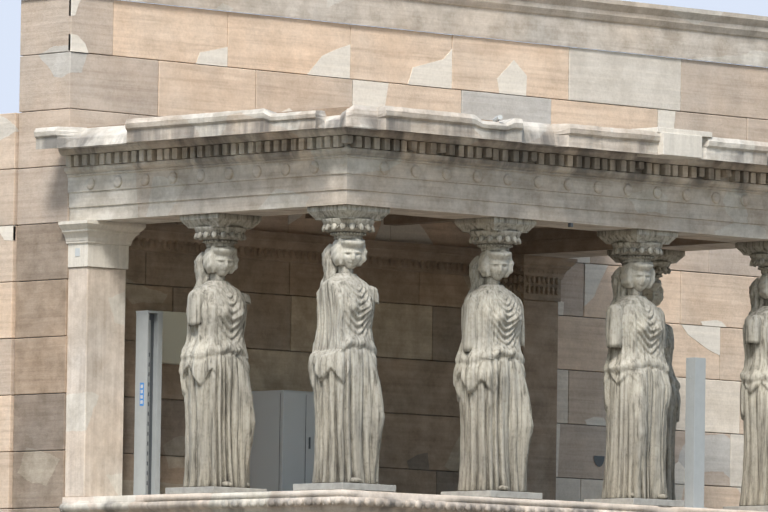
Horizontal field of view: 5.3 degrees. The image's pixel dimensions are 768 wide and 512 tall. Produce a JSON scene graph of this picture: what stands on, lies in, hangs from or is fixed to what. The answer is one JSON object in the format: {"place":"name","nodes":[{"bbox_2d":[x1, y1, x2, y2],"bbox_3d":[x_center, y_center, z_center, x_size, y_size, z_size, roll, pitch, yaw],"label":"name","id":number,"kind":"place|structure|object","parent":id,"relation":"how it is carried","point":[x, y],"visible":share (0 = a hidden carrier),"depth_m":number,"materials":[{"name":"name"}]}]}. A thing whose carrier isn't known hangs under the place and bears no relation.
{"place":"outdoors","nodes":[
{"label":"outdoors","id":0,"kind":"place"},
{"bbox_2d":[12,223,529,511],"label":"porch back wall","id":1,"kind":"structure","parent":0,"point":[404,332],"depth_m":72.89,"materials":[{"name":"brown stone"}]},
{"bbox_2d":[162,311,186,364],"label":"panel","id":2,"kind":"object","parent":1,"relation":"attached to","point":[174,330],"visible":0.4,"depth_m":71.99,"materials":[{"name":"beige"}]},
{"bbox_2d":[183,288,428,469],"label":"wall patches","id":3,"kind":"object","parent":1,"relation":"attached to","point":[420,461],"visible":0.5,"depth_m":74.14,"materials":[{"name":"stone"}]},
{"bbox_2d":[129,223,559,295],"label":"wall band","id":4,"kind":"object","parent":1,"relation":"attached to","point":[303,248],"visible":0.77,"depth_m":73.34,"materials":[{"name":"stone"}]},
{"bbox_2d":[250,390,314,491],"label":"white cabinet","id":5,"kind":"object","parent":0,"point":[289,418],"visible":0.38,"depth_m":72.40,"materials":[{"name":"grey metal"}]},
{"bbox_2d":[279,393,310,464],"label":"white cabinet seams","id":6,"kind":"object","parent":5,"relation":"attached to","point":[305,440],"visible":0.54,"depth_m":72.44,"materials":[{"name":"grey metal"}]},
{"bbox_2d":[84,107,542,230],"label":"porch roof ceiling","id":7,"kind":"structure","parent":0,"point":[393,219],"depth_m":73.58,"materials":[{"name":"grey stone"}]},
{"bbox_2d":[0,0,725,483],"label":"wall patches","id":8,"kind":"object","parent":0,"point":[512,78],"depth_m":74.35,"materials":[{"name":"beige stone"}]},
{"bbox_2d":[0,0,767,113],"label":"sky","id":9,"kind":"structure","parent":0,"point":[10,10],"materials":[{"name":"white"}]},
{"bbox_2d":[15,52,759,508],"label":"joint","id":10,"kind":"object","parent":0,"point":[301,296],"depth_m":73.00,"materials":[{"name":"brown stone"}]},
{"bbox_2d":[59,489,767,511],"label":"base ledge","id":11,"kind":"object","parent":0,"point":[200,502],"visible":0.96,"depth_m":69.87,"materials":[{"name":"beige stone"}]},
{"bbox_2d":[221,497,625,511],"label":"carved molding","id":12,"kind":"structure","parent":11,"relation":"attached to","point":[377,503],"depth_m":69.33,"materials":[{"name":"beige stone"}]},
{"bbox_2d":[126,0,767,66],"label":"cornice","id":13,"kind":"structure","parent":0,"point":[669,31],"depth_m":75.56,"materials":[{"name":"beige stone"}]},
{"bbox_3d":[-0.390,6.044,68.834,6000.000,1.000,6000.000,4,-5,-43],"label":"ground","id":14,"kind":"structure","parent":0,"visible":0},
{"bbox_2d":[0,0,767,511],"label":"wall","id":15,"kind":"structure","parent":14,"relation":"on","point":[152,70],"depth_m":74.38,"materials":[{"name":"stone"}]},
{"bbox_2d":[594,456,604,466],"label":"wall patch","id":16,"kind":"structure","parent":15,"relation":"attached to","point":[599,461],"depth_m":75.68,"materials":[{"name":"grey stone"}]},
{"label":"podium","id":17,"kind":"object","parent":14,"relation":"on","visible":0},
{"bbox_2d":[65,266,125,496],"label":"pillar","id":18,"kind":"structure","parent":17,"relation":"on","point":[95,383],"depth_m":71.31,"materials":[{"name":"beige stone"}]},
{"bbox_2d":[58,220,145,268],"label":"pilaster capital","id":19,"kind":"object","parent":18,"relation":"on","point":[105,244],"visible":0.96,"depth_m":71.36,"materials":[{"name":"beige stone"}]},
{"bbox_2d":[75,248,79,255],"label":"label plate","id":20,"kind":"object","parent":19,"relation":"attached to","point":[77,251],"visible":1,"depth_m":71.34,"materials":[{"name":"grey"}]},
{"bbox_2d":[133,310,162,494],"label":"lift column","id":21,"kind":"structure","parent":17,"relation":"on","point":[148,385],"depth_m":71.49,"materials":[{"name":"white metal"}]},
{"bbox_2d":[34,105,767,257],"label":"porch entablature","id":22,"kind":"structure","parent":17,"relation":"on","point":[346,174],"depth_m":70.22,"materials":[{"name":"beige stone"}]},
{"bbox_2d":[66,135,767,184],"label":"dentils","id":23,"kind":"object","parent":22,"relation":"on","point":[326,142],"visible":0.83,"depth_m":70.27,"materials":[{"name":"stone"}]},
{"bbox_2d":[86,161,748,205],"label":"rosettes","id":24,"kind":"object","parent":22,"relation":"on","point":[446,175],"visible":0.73,"depth_m":70.35,"materials":[{"name":"stone"}]},
{"bbox_2d":[493,115,502,121],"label":"pipe stub","id":25,"kind":"object","parent":22,"relation":"on","point":[498,118],"visible":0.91,"depth_m":69.58,"materials":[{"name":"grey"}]},
{"bbox_2d":[292,214,728,254],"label":"ceiling","id":26,"kind":"structure","parent":22,"relation":"attached to","point":[544,240],"depth_m":74.30,"materials":[{"name":"stone"}]},
{"bbox_2d":[636,127,711,159],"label":"cornice block","id":27,"kind":"structure","parent":22,"relation":"on","point":[677,144],"depth_m":70.96,"materials":[{"name":"stone"}]},
{"bbox_2d":[165,482,767,510],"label":"statue plinths","id":28,"kind":"object","parent":17,"relation":"on","point":[392,488],"visible":0.69,"depth_m":70.05,"materials":[{"name":"stone"}]},
{"bbox_2d":[179,213,260,487],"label":"caryatid","id":29,"kind":"object","parent":28,"relation":"on","point":[214,372],"visible":1,"depth_m":70.18,"materials":[{"name":"stone"}]},
{"bbox_2d":[307,204,389,483],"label":"caryatid","id":30,"kind":"object","parent":28,"relation":"on","point":[348,397],"visible":1,"depth_m":69.03,"materials":[{"name":"stone"}]},
{"bbox_2d":[453,217,535,491],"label":"caryatid","id":31,"kind":"object","parent":28,"relation":"on","point":[493,400],"visible":1,"depth_m":70.15,"materials":[{"name":"stone"}]},
{"bbox_2d":[597,229,677,499],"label":"caryatid","id":32,"kind":"object","parent":28,"relation":"on","point":[637,387],"visible":1,"depth_m":71.31,"materials":[{"name":"stone"}]},
{"bbox_2d":[607,249,684,499],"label":"caryatid","id":33,"kind":"object","parent":28,"relation":"on","point":[661,266],"visible":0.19,"depth_m":73.76,"materials":[{"name":"stone"}]},
{"bbox_2d":[735,241,767,505],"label":"caryatid","id":34,"kind":"object","parent":28,"relation":"on","point":[754,404],"visible":1,"depth_m":72.44,"materials":[{"name":"stone"}]},
{"bbox_2d":[520,299,557,499],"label":"pilaster","id":35,"kind":"object","parent":17,"relation":"on","point":[539,350],"visible":0.65,"depth_m":74.87,"materials":[{"name":"brown stone"}]},
{"bbox_2d":[504,255,577,301],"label":"pilaster capital","id":36,"kind":"object","parent":35,"relation":"on","point":[563,266],"visible":0.71,"depth_m":74.86,"materials":[{"name":"beige stone"}]},
{"bbox_2d":[684,357,705,507],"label":"grey post","id":37,"kind":"object","parent":17,"relation":"on","point":[695,431],"visible":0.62,"depth_m":71.70,"materials":[{"name":"metal"}]}
]}

